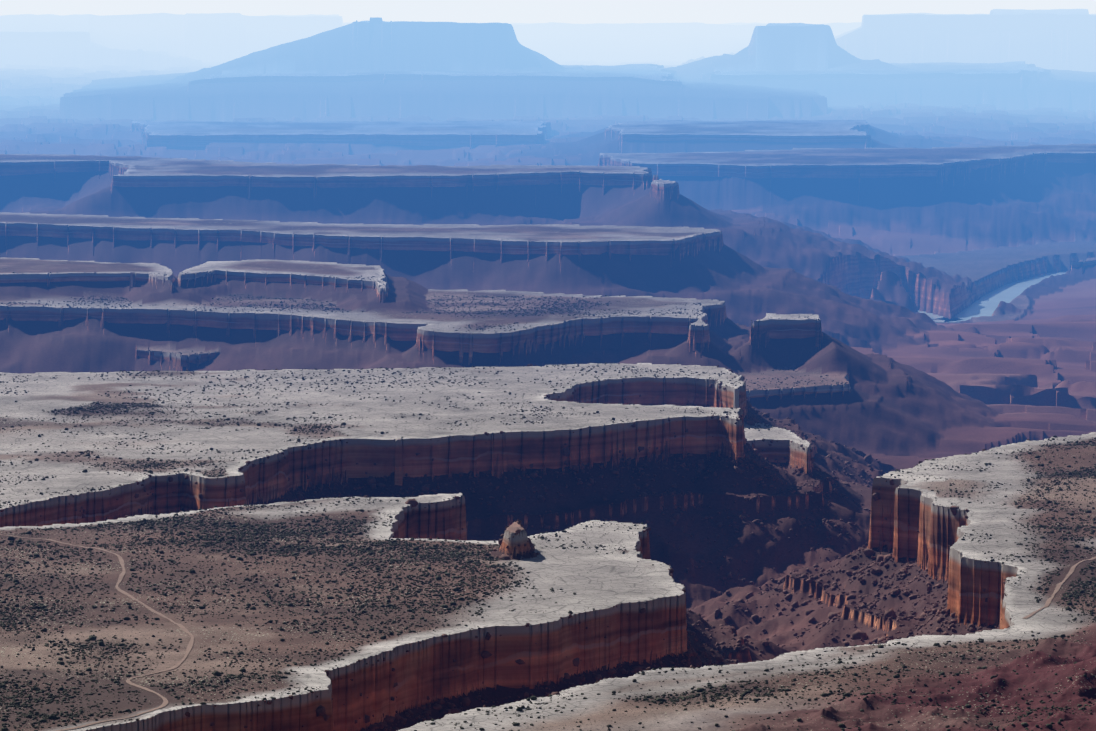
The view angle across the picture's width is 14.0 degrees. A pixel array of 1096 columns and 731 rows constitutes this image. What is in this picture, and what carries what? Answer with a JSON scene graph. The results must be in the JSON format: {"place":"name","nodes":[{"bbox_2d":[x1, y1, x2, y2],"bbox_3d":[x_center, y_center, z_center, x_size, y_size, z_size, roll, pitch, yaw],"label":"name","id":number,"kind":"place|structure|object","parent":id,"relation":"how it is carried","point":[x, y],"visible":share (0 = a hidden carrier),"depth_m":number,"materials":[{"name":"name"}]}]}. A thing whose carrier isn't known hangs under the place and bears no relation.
{"place":"outdoors","nodes":[
{"label":"outdoors","id":0,"kind":"place"},
{"bbox_2d":[6,535,193,730],"bbox_3d":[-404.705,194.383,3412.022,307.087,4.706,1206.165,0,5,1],"label":"dirt road","id":1,"kind":"structure","parent":0,"point":[181,626],"depth_m":3297.13,"materials":[{"name":"beige soil"}]},
{"bbox_2d":[0,9,1095,730],"bbox_3d":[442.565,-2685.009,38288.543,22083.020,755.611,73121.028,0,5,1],"label":"canyon terrain","id":2,"kind":"structure","parent":0,"point":[866,189],"depth_m":6818.31,"materials":[{"name":"brown stone"}]},
{"bbox_2d":[0,272,847,431],"bbox_3d":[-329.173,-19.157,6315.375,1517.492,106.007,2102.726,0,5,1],"label":"desert scrub","id":3,"kind":"object","parent":2,"relation":"on","point":[574,305],"visible":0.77,"depth_m":6675.49,"materials":[{"name":"green plant"}]},
{"bbox_2d":[0,363,1049,730],"bbox_3d":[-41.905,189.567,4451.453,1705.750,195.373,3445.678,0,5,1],"label":"talus boulders","id":4,"kind":"object","parent":2,"relation":"on","point":[700,469],"visible":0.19,"depth_m":4464.76,"materials":[{"name":"brown stone"}]},
{"bbox_2d":[0,401,1095,730],"bbox_3d":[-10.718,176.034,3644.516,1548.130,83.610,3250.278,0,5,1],"label":"desert scrub","id":5,"kind":"object","parent":2,"relation":"on","point":[284,535],"visible":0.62,"depth_m":3648.65,"materials":[{"name":"green plant"}]},
{"bbox_2d":[0,0,1095,23],"label":"sky","id":6,"kind":"structure","parent":0,"point":[459,11],"materials":[{"name":"white"}]},
{"bbox_2d":[918,271,1066,322],"bbox_3d":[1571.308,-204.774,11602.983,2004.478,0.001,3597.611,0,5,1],"label":"river","id":7,"kind":"structure","parent":0,"point":[987,304],"depth_m":11045.67,"materials":[{"name":"liquid"}]},
{"bbox_2d":[1023,557,1095,618],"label":"dirt road","id":8,"kind":"structure","parent":0,"point":[1058,586],"depth_m":3641.30,"materials":[{"name":"beige soil"}]}
]}

